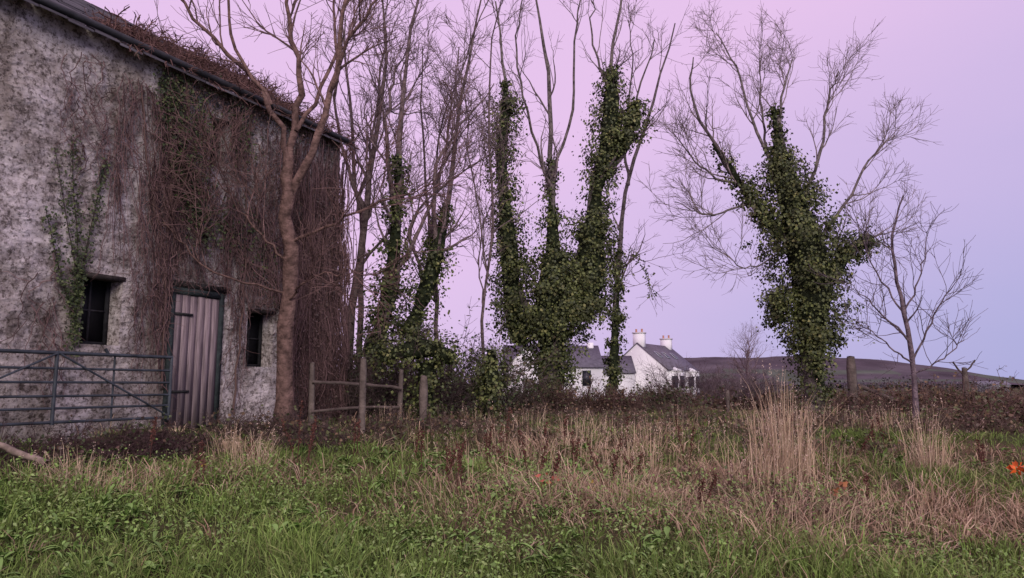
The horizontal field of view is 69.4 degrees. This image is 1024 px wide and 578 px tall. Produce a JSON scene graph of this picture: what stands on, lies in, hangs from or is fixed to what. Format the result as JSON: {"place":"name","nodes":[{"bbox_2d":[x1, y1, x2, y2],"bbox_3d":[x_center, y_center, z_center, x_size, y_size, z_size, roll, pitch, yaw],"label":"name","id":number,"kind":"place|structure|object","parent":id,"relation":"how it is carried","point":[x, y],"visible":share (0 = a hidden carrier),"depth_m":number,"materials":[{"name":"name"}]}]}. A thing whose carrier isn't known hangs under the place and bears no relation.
{"place":"outdoors","nodes":[
{"label":"outdoors","id":0,"kind":"place"},
{"bbox_2d":[0,387,1023,577],"bbox_3d":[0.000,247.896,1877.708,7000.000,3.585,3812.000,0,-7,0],"label":"ground","id":1,"kind":"structure","parent":0,"point":[603,537],"depth_m":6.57,"materials":[{"name":"green plant"}]},
{"bbox_2d":[0,418,84,480],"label":"bramble patch","id":2,"kind":"object","parent":1,"relation":"on","point":[5,458],"visible":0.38,"depth_m":7.40,"materials":[{"name":"brown plant"}]},
{"bbox_2d":[1,415,197,473],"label":"bramble patch","id":3,"kind":"object","parent":1,"relation":"on","point":[84,443],"visible":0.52,"depth_m":8.18,"materials":[{"name":"brown plant"}]},
{"bbox_2d":[87,406,226,463],"bbox_3d":[-4.234,1.776,8.798,1.528,0.753,1.467,0,-7,0],"label":"bramble patch","id":4,"kind":"object","parent":1,"relation":"on","point":[184,437],"visible":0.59,"depth_m":8.62,"materials":[{"name":"brown plant"}]},
{"bbox_2d":[0,0,353,446],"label":"stone barn","id":5,"kind":"structure","parent":1,"relation":"on","point":[39,39],"depth_m":9.63,"materials":[{"name":"stone"}]},
{"bbox_2d":[40,135,113,364],"bbox_3d":[-5.423,-0.499,9.190,0.118,2.869,0.881,-4,-8,25],"label":"wall ivy","id":6,"kind":"object","parent":5,"relation":"attached to","point":[77,294],"depth_m":9.17,"materials":[{"name":"green plant"}]},
{"bbox_2d":[0,348,172,425],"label":"field gate","id":7,"kind":"structure","parent":5,"relation":"attached to","point":[55,382],"depth_m":8.86,"materials":[{"name":"metal"}]},
{"bbox_2d":[79,280,258,363],"bbox_3d":[-4.918,-0.776,11.035,0.006,3.700,3.210,-4,-8,26],"label":"window glass","id":8,"kind":"structure","parent":5,"relation":"in","point":[98,287],"depth_m":9.77,"materials":[{"name":"black glass"}]},
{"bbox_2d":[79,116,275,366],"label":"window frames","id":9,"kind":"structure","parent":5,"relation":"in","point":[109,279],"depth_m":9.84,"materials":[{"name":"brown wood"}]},
{"bbox_2d":[0,4,367,422],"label":"climbing vine","id":10,"kind":"object","parent":5,"relation":"attached to","point":[308,333],"visible":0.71,"depth_m":11.47,"materials":[{"name":"brown plant"}]},
{"bbox_2d":[168,294,218,427],"bbox_3d":[-4.628,1.064,10.756,0.042,1.921,0.794,-4,-8,26],"label":"door","id":11,"kind":"structure","parent":5,"relation":"in","point":[194,344],"depth_m":10.75,"materials":[{"name":"grey metal"}]},
{"bbox_2d":[182,397,349,445],"bbox_3d":[-3.332,1.879,10.165,2.163,0.830,1.654,0,-7,0],"label":"bramble patch","id":12,"kind":"object","parent":1,"relation":"on","point":[247,425],"visible":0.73,"depth_m":10.03,"materials":[{"name":"brown plant"}]},
{"bbox_2d":[115,0,491,424],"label":"ash tree","id":13,"kind":"object","parent":1,"relation":"on","point":[290,184],"visible":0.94,"depth_m":11.14,"materials":[{"name":"brown plant"}]},
{"bbox_2d":[247,417,406,451],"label":"bramble patch","id":14,"kind":"object","parent":1,"relation":"on","point":[345,436],"visible":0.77,"depth_m":9.55,"materials":[{"name":"brown plant"}]},
{"bbox_2d":[277,0,425,417],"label":"sycamore tree","id":15,"kind":"object","parent":1,"relation":"on","point":[366,215],"visible":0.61,"depth_m":15.94,"materials":[{"name":"brown plant"}]},
{"bbox_2d":[308,357,427,434],"bbox_3d":[-2.088,1.708,11.399,1.504,1.230,1.596,7,-10,-42],"label":"wooden fence","id":16,"kind":"object","parent":1,"relation":"on","point":[362,384],"visible":0.88,"depth_m":11.42,"materials":[{"name":"brown wood"}]},
{"bbox_2d":[305,0,439,374],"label":"sycamore tree","id":17,"kind":"object","parent":1,"relation":"on","point":[368,254],"visible":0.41,"depth_m":16.85,"materials":[{"name":"brown plant"}]},
{"bbox_2d":[335,324,462,412],"bbox_3d":[-3.322,2.252,19.810,5.059,2.882,4.261,0,-7,0],"label":"hedge","id":18,"kind":"object","parent":1,"relation":"on","point":[387,382],"visible":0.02,"depth_m":19.30,"materials":[{"name":"green plant"}]},
{"bbox_2d":[316,284,497,422],"bbox_3d":[-2.262,1.325,14.150,3.612,2.703,3.878,-5,-9,32],"label":"hawthorn shrub","id":19,"kind":"object","parent":1,"relation":"on","point":[373,399],"visible":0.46,"depth_m":13.77,"materials":[{"name":"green plant"}]},
{"bbox_2d":[334,404,487,439],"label":"bramble patch","id":20,"kind":"object","parent":1,"relation":"on","point":[389,425],"visible":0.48,"depth_m":10.75,"materials":[{"name":"brown plant"}]},
{"bbox_2d":[343,0,494,417],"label":"sycamore tree","id":21,"kind":"object","parent":1,"relation":"on","point":[396,171],"visible":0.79,"depth_m":15.46,"materials":[{"name":"brown plant"}]},
{"bbox_2d":[364,311,479,422],"bbox_3d":[-1.585,1.534,12.989,2.021,2.243,1.520,0,-7,0],"label":"ivy bush","id":22,"kind":"object","parent":1,"relation":"on","point":[433,349],"visible":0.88,"depth_m":12.83,"materials":[{"name":"green plant"}]},
{"bbox_2d":[357,0,527,415],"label":"sycamore tree","id":23,"kind":"object","parent":1,"relation":"on","point":[430,276],"visible":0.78,"depth_m":15.86,"materials":[{"name":"brown plant"}]},
{"bbox_2d":[373,0,526,373],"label":"sycamore tree","id":24,"kind":"object","parent":1,"relation":"on","point":[423,266],"visible":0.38,"depth_m":17.10,"materials":[{"name":"brown plant"}]},
{"bbox_2d":[364,399,562,448],"bbox_3d":[-0.628,1.858,10.027,2.738,0.704,1.582,0,-7,0],"label":"bramble patch","id":25,"kind":"object","parent":1,"relation":"on","point":[481,425],"visible":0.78,"depth_m":9.87,"materials":[{"name":"brown plant"}]},
{"bbox_2d":[382,298,569,415],"bbox_3d":[-0.774,1.577,15.575,3.718,2.632,3.313,-6,-9,38],"label":"hawthorn shrub","id":26,"kind":"object","parent":1,"relation":"on","point":[511,370],"visible":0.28,"depth_m":15.25,"materials":[{"name":"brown plant"}]},
{"bbox_2d":[461,340,520,424],"bbox_3d":[-0.348,1.733,12.417,1.000,1.748,0.966,0,-7,0],"label":"ivy bush","id":27,"kind":"object","parent":1,"relation":"on","point":[491,372],"visible":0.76,"depth_m":12.30,"materials":[{"name":"green plant"}]},
{"bbox_2d":[428,0,562,408],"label":"sycamore tree","id":28,"kind":"object","parent":1,"relation":"on","point":[479,209],"visible":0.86,"depth_m":16.55,"materials":[{"name":"brown plant"}]},
{"bbox_2d":[0,364,1023,577],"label":"dry grass","id":29,"kind":"structure","parent":1,"relation":"on","point":[784,462],"depth_m":7.02,"materials":[{"name":"beige plant"}]},
{"bbox_2d":[0,442,50,467],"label":"fallen log","id":30,"kind":"object","parent":29,"relation":"on","point":[13,451],"visible":0.95,"depth_m":6.97,"materials":[{"name":"brown wood"}]},
{"bbox_2d":[0,421,1023,577],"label":"weed patch","id":31,"kind":"object","parent":1,"relation":"on","point":[495,534],"visible":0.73,"depth_m":5.95,"materials":[{"name":"green plant"}]},
{"bbox_2d":[0,438,1023,577],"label":"dock leaves","id":32,"kind":"object","parent":1,"relation":"on","point":[275,527],"visible":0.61,"depth_m":5.99,"materials":[{"name":"green plant"}]},
{"bbox_2d":[473,373,567,412],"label":"bramble bush","id":33,"kind":"object","parent":1,"relation":"on","point":[538,391],"visible":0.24,"depth_m":16.47,"materials":[{"name":"brown plant"}]},
{"bbox_2d":[412,397,648,427],"bbox_3d":[0.281,2.120,12.219,3.889,0.668,2.128,0,-7,0],"label":"bramble patch","id":34,"kind":"object","parent":1,"relation":"on","point":[575,414],"visible":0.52,"depth_m":12.11,"materials":[{"name":"brown plant"}]},
{"bbox_2d":[149,399,987,510],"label":"dock stalks","id":35,"kind":"object","parent":1,"relation":"on","point":[451,460],"visible":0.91,"depth_m":7.79,"materials":[{"name":"brown dried plant stalks and seed heads"}]},
{"bbox_2d":[503,349,634,392],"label":"walls","id":36,"kind":"structure","parent":1,"relation":"on","point":[597,372],"depth_m":90.02,"materials":[{"name":"white paint"}]},
{"bbox_2d":[502,345,635,373],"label":"roof","id":37,"kind":"structure","parent":36,"relation":"on","point":[594,360],"depth_m":92.43,"materials":[{"name":"stone"}]},
{"bbox_2d":[564,370,590,385],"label":"window frames","id":38,"kind":"structure","parent":36,"relation":"attached to","point":[584,378],"depth_m":89.89,"materials":[{"name":"black wood"}]},
{"bbox_2d":[559,371,590,384],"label":"window glass","id":39,"kind":"object","parent":38,"relation":"in","point":[584,376],"visible":0.39,"depth_m":89.91,"materials":[{"name":"black glass"}]},
{"bbox_2d":[477,0,691,411],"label":"ivy covered tree","id":40,"kind":"object","parent":1,"relation":"on","point":[566,289],"visible":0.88,"depth_m":19.19,"materials":[{"name":"green plant"}]},
{"bbox_2d":[542,373,653,415],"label":"bramble bush","id":41,"kind":"object","parent":1,"relation":"on","point":[600,399],"visible":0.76,"depth_m":15.94,"materials":[{"name":"brown plant"}]},
{"bbox_2d":[499,394,720,419],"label":"bramble patch","id":42,"kind":"object","parent":1,"relation":"on","point":[611,411],"visible":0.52,"depth_m":13.96,"materials":[{"name":"brown plant"}]},
{"bbox_2d":[200,461,1023,497],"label":"autumn leaves","id":43,"kind":"object","parent":1,"relation":"on","point":[1020,468],"visible":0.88,"depth_m":6.82,"materials":[{"name":"orange plant"}]},
{"bbox_2d":[590,0,697,401],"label":"alder tree","id":44,"kind":"object","parent":1,"relation":"on","point":[613,372],"visible":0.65,"depth_m":21.06,"materials":[{"name":"green plant"}]},
{"bbox_2d":[628,374,694,412],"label":"bramble bush","id":45,"kind":"object","parent":1,"relation":"on","point":[658,398],"visible":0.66,"depth_m":17.98,"materials":[{"name":"brown plant"}]},
{"bbox_2d":[623,356,748,404],"bbox_3d":[6.926,3.854,29.623,5.296,2.686,3.974,0,-7,0],"label":"hawthorn shrub","id":46,"kind":"object","parent":1,"relation":"on","point":[690,379],"visible":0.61,"depth_m":29.55,"materials":[{"name":"brown plant"}]},
{"bbox_2d":[578,415,830,448],"bbox_3d":[2.582,2.001,10.054,3.432,0.534,1.539,0,-7,0],"label":"bramble patch","id":47,"kind":"object","parent":1,"relation":"on","point":[697,433],"visible":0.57,"depth_m":9.95,"materials":[{"name":"brown plant"}]},
{"bbox_2d":[600,404,853,430],"bbox_3d":[3.386,2.101,11.817,3.977,0.578,2.082,0,-7,0],"label":"bramble patch","id":48,"kind":"object","parent":1,"relation":"on","point":[706,417],"visible":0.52,"depth_m":11.67,"materials":[{"name":"brown plant"}]},
{"bbox_2d":[696,352,792,403],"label":"hawthorn shrub","id":49,"kind":"object","parent":1,"relation":"on","point":[750,379],"visible":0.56,"depth_m":32.48,"materials":[{"name":"brown plant"}]},
{"bbox_2d":[719,317,778,395],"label":"bare tree","id":50,"kind":"object","parent":1,"relation":"on","point":[747,354],"visible":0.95,"depth_m":59.74,"materials":[{"name":"brown plant"}]},
{"bbox_2d":[661,383,846,410],"bbox_3d":[6.877,3.334,21.678,6.157,1.134,2.430,0,-7,0],"label":"bramble hedge","id":51,"kind":"object","parent":1,"relation":"on","point":[700,401],"visible":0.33,"depth_m":21.33,"materials":[{"name":"brown plant"}]},
{"bbox_2d":[677,464,845,533],"bbox_3d":[2.200,1.927,6.754,1.460,0.583,1.341,0,-7,0],"label":"bramble patch","id":52,"kind":"object","parent":1,"relation":"on","point":[773,493],"visible":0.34,"depth_m":6.65,"materials":[{"name":"brown plant"}]},
{"bbox_2d":[630,0,938,412],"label":"ivy covered tree","id":53,"kind":"object","parent":1,"relation":"on","point":[796,232],"visible":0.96,"depth_m":19.15,"materials":[{"name":"green plant"}]},
{"bbox_2d":[678,392,924,420],"bbox_3d":[5.207,2.319,13.918,4.299,0.796,2.345,0,-7,0],"label":"bramble patch","id":54,"kind":"object","parent":1,"relation":"on","point":[798,411],"visible":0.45,"depth_m":13.66,"materials":[{"name":"brown plant"}]},
{"bbox_2d":[738,430,926,463],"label":"bramble patch","id":55,"kind":"object","parent":1,"relation":"on","point":[850,441],"visible":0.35,"depth_m":9.09,"materials":[{"name":"brown plant"}]},
{"bbox_2d":[700,373,1023,392],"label":"distant trees","id":56,"kind":"object","parent":1,"relation":"on","point":[880,385],"visible":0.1,"depth_m":323.93,"materials":[{"name":"brown plant"}]},
{"bbox_2d":[725,356,1023,412],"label":"post and wire fence","id":57,"kind":"object","parent":1,"relation":"on","point":[852,385],"visible":0.64,"depth_m":15.83,"materials":[{"name":"brown wood"}]},
{"bbox_2d":[805,177,987,421],"bbox_3d":[6.976,0.117,13.102,3.274,4.568,1.967,0,-7,0],"label":"young tree","id":58,"kind":"object","parent":1,"relation":"on","point":[903,306],"visible":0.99,"depth_m":13.02,"materials":[{"name":"brown plant"}]},
{"bbox_2d":[785,365,1023,415],"bbox_3d":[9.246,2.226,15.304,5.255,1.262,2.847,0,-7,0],"label":"bramble hedge","id":59,"kind":"object","parent":1,"relation":"on","point":[901,401],"visible":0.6,"depth_m":15.07,"materials":[{"name":"brown plant"}]},
{"bbox_2d":[793,397,1023,436],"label":"bramble patch","id":60,"kind":"object","parent":1,"relation":"on","point":[975,426],"visible":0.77,"depth_m":10.82,"materials":[{"name":"brown plant"}]},
{"bbox_2d":[925,391,1023,431],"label":"bramble hedge","id":61,"kind":"object","parent":1,"relation":"on","point":[1008,412],"visible":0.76,"depth_m":12.04,"materials":[{"name":"brown plant"}]},
{"bbox_2d":[970,376,1023,410],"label":"bramble hedge","id":62,"kind":"object","parent":1,"relation":"on","point":[1012,377],"visible":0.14,"depth_m":16.27,"materials":[{"name":"brown plant"}]},
{"bbox_2d":[85,0,1023,381],"label":"sky","id":63,"kind":"structure","parent":0,"point":[965,55],"materials":[{"name":"purple"}]},
{"bbox_2d":[624,344,698,393],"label":"walls","id":64,"kind":"structure","parent":0,"point":[636,352],"depth_m":96.16,"materials":[{"name":"white paint"}]},
{"bbox_2d":[623,343,698,371],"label":"roof","id":65,"kind":"structure","parent":64,"relation":"on","point":[650,349],"depth_m":99.72,"materials":[{"name":"stone"}]},
{"bbox_2d":[632,329,672,349],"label":"chimneys","id":66,"kind":"object","parent":65,"relation":"on","point":[639,338],"visible":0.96,"depth_m":97.72,"materials":[{"name":"white paint"}]},
{"bbox_2d":[654,351,699,385],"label":"window frames","id":67,"kind":"structure","parent":64,"relation":"attached to","point":[668,357],"depth_m":99.64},
{"bbox_2d":[656,352,698,387],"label":"window glass","id":68,"kind":"object","parent":67,"relation":"in","point":[676,376],"visible":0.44,"depth_m":98.11,"materials":[{"name":"black glass"}]},
{"bbox_2d":[684,356,1023,387],"bbox_3d":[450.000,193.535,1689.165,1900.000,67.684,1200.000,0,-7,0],"label":"hill","id":69,"kind":"structure","parent":0,"point":[868,369],"depth_m":1280.39,"materials":[{"name":"plant"}]},
{"bbox_2d":[974,381,1010,391],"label":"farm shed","id":70,"kind":"structure","parent":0,"point":[997,382],"depth_m":437.69,"materials":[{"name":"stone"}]}
]}

